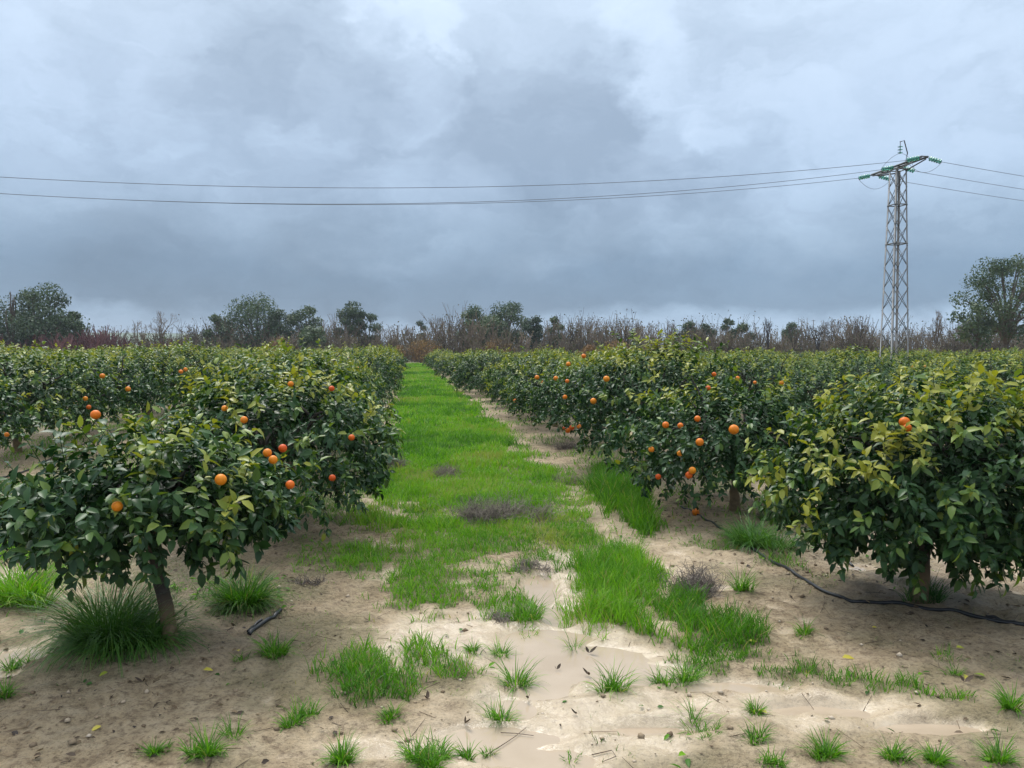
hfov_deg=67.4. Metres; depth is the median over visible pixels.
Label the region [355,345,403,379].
orange tree
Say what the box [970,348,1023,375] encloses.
orange tree
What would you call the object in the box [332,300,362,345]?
eucalyptus tree
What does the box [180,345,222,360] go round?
orange tree
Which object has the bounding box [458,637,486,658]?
grass tuft
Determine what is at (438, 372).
orange tree
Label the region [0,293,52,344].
eucalyptus tree
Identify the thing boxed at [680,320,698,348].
eucalyptus tree
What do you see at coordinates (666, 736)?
ground weeds
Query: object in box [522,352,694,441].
orange tree
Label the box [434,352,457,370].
orange tree
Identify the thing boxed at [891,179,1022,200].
power cable
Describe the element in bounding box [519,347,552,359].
orange tree
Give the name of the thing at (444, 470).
dry brush
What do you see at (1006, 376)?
orange tree
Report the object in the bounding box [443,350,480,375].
orange tree
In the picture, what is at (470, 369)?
orange tree
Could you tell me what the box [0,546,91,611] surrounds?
grass tussock
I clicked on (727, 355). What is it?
orange tree
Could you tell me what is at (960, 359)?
orange tree
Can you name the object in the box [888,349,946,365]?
orange tree
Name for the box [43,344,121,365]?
orange tree
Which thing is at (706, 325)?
eucalyptus tree
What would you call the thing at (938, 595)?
grass tussock
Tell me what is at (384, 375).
orange tree
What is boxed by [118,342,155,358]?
orange tree
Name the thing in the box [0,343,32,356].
orange tree
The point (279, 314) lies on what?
eucalyptus tree
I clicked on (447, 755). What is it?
grass tuft
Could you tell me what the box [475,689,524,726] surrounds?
grass tuft
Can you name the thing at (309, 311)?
eucalyptus tree
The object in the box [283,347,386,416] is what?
orange tree
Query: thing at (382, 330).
bare tree
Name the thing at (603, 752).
fallen stick
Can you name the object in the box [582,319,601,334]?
bare tree
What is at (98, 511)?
orange tree
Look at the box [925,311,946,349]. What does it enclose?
bare tree
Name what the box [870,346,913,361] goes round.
orange tree
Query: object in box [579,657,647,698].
grass tuft
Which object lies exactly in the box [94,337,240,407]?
orange tree
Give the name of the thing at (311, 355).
orange tree
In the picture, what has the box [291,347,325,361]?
orange tree
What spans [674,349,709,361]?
orange tree
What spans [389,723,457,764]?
grass tuft
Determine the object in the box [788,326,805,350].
bare tree
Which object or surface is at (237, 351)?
orange tree
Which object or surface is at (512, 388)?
orange tree
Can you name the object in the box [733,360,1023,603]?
orange tree
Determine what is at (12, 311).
bare tree
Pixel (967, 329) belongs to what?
eucalyptus tree
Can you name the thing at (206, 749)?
grass tuft
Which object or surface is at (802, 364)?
orange tree
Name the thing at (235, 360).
orange tree
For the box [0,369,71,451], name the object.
orange tree
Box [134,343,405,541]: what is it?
orange tree
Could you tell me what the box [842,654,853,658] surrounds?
fallen leaf
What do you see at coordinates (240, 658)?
grass tuft
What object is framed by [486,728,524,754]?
fallen stick
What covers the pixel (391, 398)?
orange tree
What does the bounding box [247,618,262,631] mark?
broken pipe
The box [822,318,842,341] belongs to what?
bare tree
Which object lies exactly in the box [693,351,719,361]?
orange tree
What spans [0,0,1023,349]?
sky
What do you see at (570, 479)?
dry brush
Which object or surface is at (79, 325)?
eucalyptus tree
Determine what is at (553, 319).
eucalyptus tree
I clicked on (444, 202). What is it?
power cable
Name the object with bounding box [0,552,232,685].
grass tussock
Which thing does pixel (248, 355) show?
orange tree
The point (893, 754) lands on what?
grass tuft
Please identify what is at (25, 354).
orange tree
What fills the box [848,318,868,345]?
bare tree
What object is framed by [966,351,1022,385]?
orange tree
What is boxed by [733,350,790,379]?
orange tree
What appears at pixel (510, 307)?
eucalyptus tree
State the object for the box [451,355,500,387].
orange tree
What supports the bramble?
on the ground at (182, 688)
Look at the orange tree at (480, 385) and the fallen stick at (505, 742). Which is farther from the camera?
the orange tree at (480, 385)
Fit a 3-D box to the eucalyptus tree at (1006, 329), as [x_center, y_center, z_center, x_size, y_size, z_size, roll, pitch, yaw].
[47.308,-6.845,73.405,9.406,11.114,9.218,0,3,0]
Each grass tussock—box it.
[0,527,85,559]
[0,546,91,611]
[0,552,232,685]
[185,560,307,622]
[703,505,818,555]
[744,505,805,525]
[895,564,954,603]
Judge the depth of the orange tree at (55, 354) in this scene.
32.97 m
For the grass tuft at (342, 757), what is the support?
on the ground at (182, 688)
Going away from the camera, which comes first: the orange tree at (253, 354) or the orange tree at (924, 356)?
the orange tree at (253, 354)
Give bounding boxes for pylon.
[858,140,941,361]
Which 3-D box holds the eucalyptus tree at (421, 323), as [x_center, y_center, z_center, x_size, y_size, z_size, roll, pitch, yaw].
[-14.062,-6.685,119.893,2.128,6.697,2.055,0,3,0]
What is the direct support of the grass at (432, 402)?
on the ground at (182, 688)
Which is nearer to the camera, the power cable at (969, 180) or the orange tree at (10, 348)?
the orange tree at (10, 348)
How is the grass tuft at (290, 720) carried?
on the ground at (182, 688)
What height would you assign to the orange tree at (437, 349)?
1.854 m
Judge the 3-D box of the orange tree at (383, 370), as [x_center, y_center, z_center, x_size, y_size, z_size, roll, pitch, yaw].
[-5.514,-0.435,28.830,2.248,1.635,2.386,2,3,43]
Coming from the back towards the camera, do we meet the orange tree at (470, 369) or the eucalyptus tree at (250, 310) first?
the eucalyptus tree at (250, 310)
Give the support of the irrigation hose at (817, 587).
on the ground at (182, 688)
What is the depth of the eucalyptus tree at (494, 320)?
110.72 m
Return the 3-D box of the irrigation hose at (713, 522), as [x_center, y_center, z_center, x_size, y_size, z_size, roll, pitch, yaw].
[1.839,1.280,7.060,0.063,0.042,1.530,0,3,-8]
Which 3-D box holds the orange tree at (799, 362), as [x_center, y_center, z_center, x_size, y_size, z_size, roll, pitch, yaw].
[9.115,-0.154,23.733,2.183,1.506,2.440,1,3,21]
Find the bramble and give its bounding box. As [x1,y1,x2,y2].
[0,324,189,351]
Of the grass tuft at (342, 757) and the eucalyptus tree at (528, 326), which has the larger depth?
the eucalyptus tree at (528, 326)
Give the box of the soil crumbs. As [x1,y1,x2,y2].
[0,471,1023,767]
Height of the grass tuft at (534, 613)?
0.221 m
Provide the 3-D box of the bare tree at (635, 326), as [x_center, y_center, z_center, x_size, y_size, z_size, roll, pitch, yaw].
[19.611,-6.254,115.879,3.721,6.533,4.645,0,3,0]
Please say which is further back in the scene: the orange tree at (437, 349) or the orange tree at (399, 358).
the orange tree at (437, 349)
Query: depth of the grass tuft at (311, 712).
3.37 m
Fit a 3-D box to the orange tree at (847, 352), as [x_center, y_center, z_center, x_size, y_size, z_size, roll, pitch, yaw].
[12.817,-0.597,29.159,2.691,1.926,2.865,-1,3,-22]
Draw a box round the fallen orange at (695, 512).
[692,509,699,515]
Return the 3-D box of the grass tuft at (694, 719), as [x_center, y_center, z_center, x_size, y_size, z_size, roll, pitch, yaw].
[0.776,1.416,3.290,0.354,0.222,0.347,1,3,23]
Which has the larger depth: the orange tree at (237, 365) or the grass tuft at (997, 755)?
the orange tree at (237, 365)
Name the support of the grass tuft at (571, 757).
on the ground at (182, 688)
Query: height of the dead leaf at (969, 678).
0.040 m
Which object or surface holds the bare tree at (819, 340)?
on the ground at (182, 688)
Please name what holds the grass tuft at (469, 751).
on the ground at (182, 688)
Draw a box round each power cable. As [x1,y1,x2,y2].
[0,170,876,203]
[4,160,906,187]
[47,178,856,204]
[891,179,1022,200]
[916,171,1019,188]
[944,162,1020,175]
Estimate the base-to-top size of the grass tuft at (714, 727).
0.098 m
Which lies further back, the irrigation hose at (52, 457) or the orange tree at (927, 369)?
the orange tree at (927, 369)
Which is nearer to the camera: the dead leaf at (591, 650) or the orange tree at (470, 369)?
the dead leaf at (591, 650)
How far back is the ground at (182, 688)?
3.89 m
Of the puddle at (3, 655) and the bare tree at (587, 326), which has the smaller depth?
the puddle at (3, 655)
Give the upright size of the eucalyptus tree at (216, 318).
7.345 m
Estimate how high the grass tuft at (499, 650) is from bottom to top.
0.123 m
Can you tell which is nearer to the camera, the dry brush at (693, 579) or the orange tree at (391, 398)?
the dry brush at (693, 579)
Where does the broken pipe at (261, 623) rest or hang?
on the ground at (182, 688)
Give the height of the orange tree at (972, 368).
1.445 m
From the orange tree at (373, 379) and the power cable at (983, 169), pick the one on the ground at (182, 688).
the orange tree at (373, 379)
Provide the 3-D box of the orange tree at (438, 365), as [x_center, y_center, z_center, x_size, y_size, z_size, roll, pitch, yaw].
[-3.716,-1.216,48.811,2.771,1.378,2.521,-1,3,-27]
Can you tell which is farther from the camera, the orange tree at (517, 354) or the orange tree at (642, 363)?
the orange tree at (517, 354)
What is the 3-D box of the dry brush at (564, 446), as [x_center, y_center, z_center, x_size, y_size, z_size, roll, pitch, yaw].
[1.015,0.952,12.526,0.828,0.298,0.578,0,3,0]
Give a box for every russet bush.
[266,337,292,351]
[395,345,406,357]
[406,337,443,362]
[481,336,514,353]
[576,343,598,355]
[595,339,630,352]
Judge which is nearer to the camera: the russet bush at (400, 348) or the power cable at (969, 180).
the power cable at (969, 180)
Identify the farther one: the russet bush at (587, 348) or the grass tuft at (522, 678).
the russet bush at (587, 348)
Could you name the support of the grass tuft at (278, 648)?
on the ground at (182, 688)
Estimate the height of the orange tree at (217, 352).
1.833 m
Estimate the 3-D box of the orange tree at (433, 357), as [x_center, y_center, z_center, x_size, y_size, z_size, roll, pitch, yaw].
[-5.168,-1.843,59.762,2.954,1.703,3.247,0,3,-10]
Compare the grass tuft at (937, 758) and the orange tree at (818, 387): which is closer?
the grass tuft at (937, 758)
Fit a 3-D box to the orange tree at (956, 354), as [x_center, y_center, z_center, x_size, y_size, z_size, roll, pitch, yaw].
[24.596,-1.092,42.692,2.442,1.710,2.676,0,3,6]
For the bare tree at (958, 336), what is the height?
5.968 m
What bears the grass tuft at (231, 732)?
on the ground at (182, 688)
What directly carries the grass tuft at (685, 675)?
on the ground at (182, 688)
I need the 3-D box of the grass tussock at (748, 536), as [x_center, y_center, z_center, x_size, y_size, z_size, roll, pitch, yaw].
[2.034,1.249,6.267,1.044,0.566,0.896,2,3,37]
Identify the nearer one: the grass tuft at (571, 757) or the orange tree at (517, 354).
the grass tuft at (571, 757)
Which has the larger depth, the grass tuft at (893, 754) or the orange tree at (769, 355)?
the orange tree at (769, 355)
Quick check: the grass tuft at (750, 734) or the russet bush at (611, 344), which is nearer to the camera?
the grass tuft at (750, 734)
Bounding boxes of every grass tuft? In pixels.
[0,652,40,673]
[0,670,30,701]
[133,735,175,758]
[173,719,241,766]
[209,712,252,744]
[231,652,253,662]
[239,629,299,667]
[273,707,307,732]
[280,694,332,722]
[314,728,366,767]
[369,699,409,725]
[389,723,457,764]
[404,738,452,767]
[407,727,465,765]
[448,735,481,762]
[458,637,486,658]
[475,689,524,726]
[475,745,498,757]
[484,633,517,659]
[486,651,547,699]
[494,592,559,626]
[555,623,592,653]
[560,750,583,766]
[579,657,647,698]
[641,661,690,688]
[660,653,713,691]
[663,694,728,733]
[696,727,721,742]
[698,718,724,730]
[717,560,771,593]
[738,715,776,746]
[742,694,769,716]
[754,745,792,767]
[789,613,824,638]
[794,724,857,763]
[867,730,932,767]
[911,738,964,767]
[928,643,966,666]
[937,662,970,677]
[967,725,1021,767]
[981,678,1023,717]
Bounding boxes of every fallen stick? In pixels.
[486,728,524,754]
[592,750,615,761]
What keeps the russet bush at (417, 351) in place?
on the ground at (182, 688)
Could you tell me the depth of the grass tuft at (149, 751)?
3.07 m
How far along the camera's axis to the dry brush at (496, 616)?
4.58 m
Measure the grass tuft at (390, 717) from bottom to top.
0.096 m
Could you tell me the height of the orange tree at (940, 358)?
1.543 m
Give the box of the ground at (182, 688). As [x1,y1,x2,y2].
[0,360,1023,767]
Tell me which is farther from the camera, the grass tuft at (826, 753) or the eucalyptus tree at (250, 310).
the eucalyptus tree at (250, 310)
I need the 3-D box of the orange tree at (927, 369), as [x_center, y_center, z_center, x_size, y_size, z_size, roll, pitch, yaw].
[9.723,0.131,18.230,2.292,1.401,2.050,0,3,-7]
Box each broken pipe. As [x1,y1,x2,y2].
[247,608,281,634]
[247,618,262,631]
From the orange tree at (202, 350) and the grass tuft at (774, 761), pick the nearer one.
the grass tuft at (774, 761)
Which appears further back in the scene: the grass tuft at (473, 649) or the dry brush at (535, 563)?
the dry brush at (535, 563)
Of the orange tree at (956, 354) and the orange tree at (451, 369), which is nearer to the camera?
the orange tree at (451, 369)
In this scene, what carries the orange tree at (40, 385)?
on the ground at (182, 688)
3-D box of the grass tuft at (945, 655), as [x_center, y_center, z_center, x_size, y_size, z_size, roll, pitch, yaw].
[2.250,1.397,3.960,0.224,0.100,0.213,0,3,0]
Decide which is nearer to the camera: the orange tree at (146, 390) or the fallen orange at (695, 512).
the fallen orange at (695, 512)
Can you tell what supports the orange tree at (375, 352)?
on the ground at (182, 688)
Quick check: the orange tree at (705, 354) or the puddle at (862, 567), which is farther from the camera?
the orange tree at (705, 354)
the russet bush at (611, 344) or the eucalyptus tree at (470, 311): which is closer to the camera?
the russet bush at (611, 344)
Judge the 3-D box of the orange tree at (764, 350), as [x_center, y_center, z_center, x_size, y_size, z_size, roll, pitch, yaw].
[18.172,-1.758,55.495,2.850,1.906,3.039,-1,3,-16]
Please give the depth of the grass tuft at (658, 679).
3.78 m
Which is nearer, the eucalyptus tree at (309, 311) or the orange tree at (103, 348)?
the orange tree at (103, 348)
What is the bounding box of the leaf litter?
[1,451,1023,767]
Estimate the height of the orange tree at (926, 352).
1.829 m
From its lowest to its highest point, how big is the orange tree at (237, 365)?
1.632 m
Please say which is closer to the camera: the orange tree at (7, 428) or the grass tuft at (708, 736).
the grass tuft at (708, 736)
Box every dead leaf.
[586,646,596,652]
[960,674,973,681]
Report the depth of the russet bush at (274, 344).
95.38 m
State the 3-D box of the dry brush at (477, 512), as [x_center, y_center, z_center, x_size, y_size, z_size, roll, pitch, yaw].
[-0.047,1.174,7.412,1.449,0.372,0.943,-1,3,-29]
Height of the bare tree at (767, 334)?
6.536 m
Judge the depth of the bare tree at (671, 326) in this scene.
114.99 m
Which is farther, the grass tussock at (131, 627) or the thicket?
the thicket
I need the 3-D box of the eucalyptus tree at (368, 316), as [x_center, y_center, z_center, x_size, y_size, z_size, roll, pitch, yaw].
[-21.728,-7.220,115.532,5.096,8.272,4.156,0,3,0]
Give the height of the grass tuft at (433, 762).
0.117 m
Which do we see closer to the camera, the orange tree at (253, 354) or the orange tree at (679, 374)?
the orange tree at (679, 374)
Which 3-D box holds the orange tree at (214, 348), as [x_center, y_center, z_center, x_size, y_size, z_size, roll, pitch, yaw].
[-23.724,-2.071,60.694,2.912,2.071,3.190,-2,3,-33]
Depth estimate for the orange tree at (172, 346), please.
36.09 m
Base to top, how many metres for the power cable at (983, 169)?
2.222 m
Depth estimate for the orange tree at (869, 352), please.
44.04 m
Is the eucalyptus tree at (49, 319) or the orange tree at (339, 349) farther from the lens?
the eucalyptus tree at (49, 319)
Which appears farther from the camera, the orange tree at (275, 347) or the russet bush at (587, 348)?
the russet bush at (587, 348)
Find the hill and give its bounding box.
[18,333,337,345]
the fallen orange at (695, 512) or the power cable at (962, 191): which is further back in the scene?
the power cable at (962, 191)
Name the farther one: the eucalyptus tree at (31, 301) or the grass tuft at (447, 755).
the eucalyptus tree at (31, 301)
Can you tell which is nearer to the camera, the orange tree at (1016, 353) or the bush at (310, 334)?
the orange tree at (1016, 353)
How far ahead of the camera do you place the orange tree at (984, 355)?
40.01 m
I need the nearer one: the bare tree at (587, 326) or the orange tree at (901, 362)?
the orange tree at (901, 362)
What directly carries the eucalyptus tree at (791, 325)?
on the ground at (182, 688)
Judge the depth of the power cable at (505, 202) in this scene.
38.37 m
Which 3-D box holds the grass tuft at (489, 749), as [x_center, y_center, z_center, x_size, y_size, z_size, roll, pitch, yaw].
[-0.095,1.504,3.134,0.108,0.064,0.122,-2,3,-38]
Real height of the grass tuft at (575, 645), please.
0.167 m
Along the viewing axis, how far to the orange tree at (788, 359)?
34.31 m
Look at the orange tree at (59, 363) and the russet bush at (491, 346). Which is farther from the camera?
the russet bush at (491, 346)
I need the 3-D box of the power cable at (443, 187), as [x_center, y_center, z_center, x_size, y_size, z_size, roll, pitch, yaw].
[-14.254,-9.578,32.443,68.003,2.322,0.022,0,3,-9]
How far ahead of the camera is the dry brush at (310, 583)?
5.29 m
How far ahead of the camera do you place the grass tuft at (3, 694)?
3.58 m
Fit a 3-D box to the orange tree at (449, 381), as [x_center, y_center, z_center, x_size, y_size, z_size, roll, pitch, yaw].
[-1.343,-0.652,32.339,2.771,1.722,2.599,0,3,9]
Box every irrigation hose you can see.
[2,429,124,477]
[681,506,728,533]
[748,547,1023,625]
[986,615,1014,620]
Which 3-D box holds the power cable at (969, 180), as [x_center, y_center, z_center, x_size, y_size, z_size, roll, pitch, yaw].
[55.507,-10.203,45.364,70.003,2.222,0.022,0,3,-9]
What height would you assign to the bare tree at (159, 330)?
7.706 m
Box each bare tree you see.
[5,291,15,344]
[128,320,145,345]
[143,311,179,340]
[369,324,395,346]
[429,317,453,338]
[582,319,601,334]
[629,321,652,343]
[660,320,680,338]
[762,317,771,349]
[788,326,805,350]
[804,324,830,353]
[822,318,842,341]
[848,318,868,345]
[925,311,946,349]
[951,322,972,354]
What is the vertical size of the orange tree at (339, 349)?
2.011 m
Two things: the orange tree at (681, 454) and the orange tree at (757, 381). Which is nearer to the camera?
the orange tree at (681, 454)
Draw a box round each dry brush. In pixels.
[288,575,325,585]
[361,450,413,470]
[425,459,464,477]
[431,484,575,525]
[484,608,513,623]
[504,554,558,574]
[551,469,588,484]
[552,438,590,449]
[657,556,732,599]
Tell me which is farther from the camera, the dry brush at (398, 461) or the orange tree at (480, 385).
the orange tree at (480, 385)
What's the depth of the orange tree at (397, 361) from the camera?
36.61 m
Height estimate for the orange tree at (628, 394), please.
1.990 m
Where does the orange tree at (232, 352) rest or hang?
on the ground at (182, 688)
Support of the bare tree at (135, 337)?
on the ground at (182, 688)
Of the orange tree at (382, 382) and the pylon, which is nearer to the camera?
the orange tree at (382, 382)
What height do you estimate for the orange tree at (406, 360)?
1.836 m
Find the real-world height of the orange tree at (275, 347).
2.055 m
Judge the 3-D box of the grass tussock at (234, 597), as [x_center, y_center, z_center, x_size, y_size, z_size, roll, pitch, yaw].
[-1.669,1.296,4.757,0.809,0.443,0.733,2,3,32]
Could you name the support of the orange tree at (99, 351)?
on the ground at (182, 688)
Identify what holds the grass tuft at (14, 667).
on the ground at (182, 688)
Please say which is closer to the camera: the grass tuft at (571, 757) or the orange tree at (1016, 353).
the grass tuft at (571, 757)
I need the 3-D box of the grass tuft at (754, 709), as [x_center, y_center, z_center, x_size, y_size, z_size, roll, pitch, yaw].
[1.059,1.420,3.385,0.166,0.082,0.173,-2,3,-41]
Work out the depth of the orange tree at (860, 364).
20.55 m
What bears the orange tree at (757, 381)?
on the ground at (182, 688)
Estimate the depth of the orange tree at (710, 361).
19.55 m
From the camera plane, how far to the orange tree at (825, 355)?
38.85 m
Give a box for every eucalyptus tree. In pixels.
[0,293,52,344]
[7,302,94,348]
[8,281,71,345]
[54,310,84,340]
[200,312,231,346]
[209,291,288,350]
[265,308,297,349]
[285,304,322,348]
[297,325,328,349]
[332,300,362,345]
[352,309,382,346]
[415,320,427,338]
[455,304,486,346]
[476,314,509,352]
[490,300,528,353]
[515,315,545,351]
[547,316,563,350]
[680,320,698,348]
[698,323,717,347]
[720,317,734,344]
[729,322,756,347]
[781,322,801,350]
[947,301,997,352]
[949,253,1023,350]
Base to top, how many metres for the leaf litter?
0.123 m
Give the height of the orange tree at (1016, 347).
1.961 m
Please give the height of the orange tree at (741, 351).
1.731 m
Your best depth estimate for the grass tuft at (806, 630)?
4.37 m
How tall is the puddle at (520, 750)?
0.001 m
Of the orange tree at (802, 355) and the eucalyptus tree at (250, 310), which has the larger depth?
the eucalyptus tree at (250, 310)
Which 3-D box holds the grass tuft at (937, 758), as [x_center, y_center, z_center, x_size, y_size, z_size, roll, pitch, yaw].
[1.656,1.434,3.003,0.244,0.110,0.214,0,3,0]
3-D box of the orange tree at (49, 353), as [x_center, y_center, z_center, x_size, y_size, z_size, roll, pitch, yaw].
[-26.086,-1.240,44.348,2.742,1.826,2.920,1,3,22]
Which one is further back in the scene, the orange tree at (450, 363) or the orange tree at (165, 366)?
the orange tree at (450, 363)
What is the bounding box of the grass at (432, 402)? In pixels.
[0,362,1023,765]
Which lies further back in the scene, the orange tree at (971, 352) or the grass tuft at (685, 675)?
the orange tree at (971, 352)
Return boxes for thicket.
[4,302,1023,361]
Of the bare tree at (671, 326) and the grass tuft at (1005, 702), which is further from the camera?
the bare tree at (671, 326)
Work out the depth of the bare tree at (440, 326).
117.12 m
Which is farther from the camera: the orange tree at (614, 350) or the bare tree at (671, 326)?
the bare tree at (671, 326)
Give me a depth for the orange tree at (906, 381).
11.36 m
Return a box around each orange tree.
[0,339,81,399]
[0,340,141,452]
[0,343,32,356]
[0,343,188,432]
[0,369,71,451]
[0,401,331,647]
[1,349,47,367]
[27,358,86,386]
[31,349,74,363]
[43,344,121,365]
[45,347,74,356]
[74,344,118,360]
[84,339,206,414]
[86,346,144,371]
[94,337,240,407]
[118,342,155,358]
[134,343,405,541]
[146,340,203,366]
[162,351,262,396]
[169,342,400,477]
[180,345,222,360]
[195,336,386,425]
[201,346,224,354]
[202,347,232,359]
[205,351,267,380]
[218,351,268,377]
[222,348,252,356]
[224,346,285,365]
[225,346,249,357]
[238,341,297,362]
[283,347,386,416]
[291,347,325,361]
[317,351,397,403]
[319,341,404,395]
[324,346,349,353]
[338,347,398,392]
[344,358,384,401]
[350,347,402,378]
[351,353,393,388]
[355,343,404,374]
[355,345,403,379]
[360,343,405,370]
[376,349,410,369]
[426,348,460,363]
[426,350,454,368]
[432,353,463,375]
[433,357,446,373]
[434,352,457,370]
[440,353,458,378]
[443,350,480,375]
[445,349,492,380]
[447,349,504,384]
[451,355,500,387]
[452,346,524,391]
[468,359,516,395]
[479,355,534,405]
[481,344,580,412]
[500,351,597,426]
[506,351,523,361]
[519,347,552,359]
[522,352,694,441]
[541,347,579,370]
[542,325,747,474]
[551,355,583,368]
[572,350,612,374]
[584,343,667,385]
[594,365,847,511]
[609,354,672,386]
[636,353,703,402]
[666,355,762,408]
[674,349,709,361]
[680,346,816,408]
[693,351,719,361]
[698,350,777,386]
[712,351,747,364]
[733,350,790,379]
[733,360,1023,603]
[749,347,779,358]
[758,355,802,376]
[759,351,797,375]
[763,358,882,426]
[771,355,836,392]
[779,348,817,363]
[786,357,827,377]
[804,349,856,366]
[807,351,901,398]
[816,343,876,374]
[829,348,870,359]
[829,352,1018,440]
[850,349,936,380]
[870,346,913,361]
[874,360,970,399]
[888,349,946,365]
[912,348,938,359]
[916,358,987,378]
[918,353,975,372]
[932,353,979,373]
[937,349,967,363]
[953,349,980,357]
[961,351,1023,427]
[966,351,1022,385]
[969,351,1006,363]
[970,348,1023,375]
[998,347,1023,362]
[998,401,1021,440]
[1001,345,1023,357]
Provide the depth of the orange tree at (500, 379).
18.30 m
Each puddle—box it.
[0,637,55,678]
[442,575,981,767]
[786,538,874,570]
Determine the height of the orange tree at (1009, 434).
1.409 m
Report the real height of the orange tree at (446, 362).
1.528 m
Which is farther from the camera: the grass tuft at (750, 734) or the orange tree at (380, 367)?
the orange tree at (380, 367)
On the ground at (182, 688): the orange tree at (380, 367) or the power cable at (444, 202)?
the orange tree at (380, 367)
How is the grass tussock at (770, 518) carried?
on the ground at (182, 688)
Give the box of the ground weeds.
[14,462,999,767]
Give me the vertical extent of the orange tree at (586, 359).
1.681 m
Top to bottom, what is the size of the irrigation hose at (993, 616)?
0.032 m
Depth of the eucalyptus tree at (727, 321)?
119.63 m
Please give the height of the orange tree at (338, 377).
1.762 m
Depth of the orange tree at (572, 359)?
35.86 m
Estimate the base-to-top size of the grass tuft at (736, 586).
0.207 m
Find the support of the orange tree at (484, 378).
on the ground at (182, 688)
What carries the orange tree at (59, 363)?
on the ground at (182, 688)
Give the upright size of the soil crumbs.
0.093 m
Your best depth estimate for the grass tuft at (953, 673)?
3.80 m
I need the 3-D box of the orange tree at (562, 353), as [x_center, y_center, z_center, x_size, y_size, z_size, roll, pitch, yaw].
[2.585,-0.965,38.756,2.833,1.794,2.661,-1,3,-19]
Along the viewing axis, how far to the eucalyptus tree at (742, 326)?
119.21 m

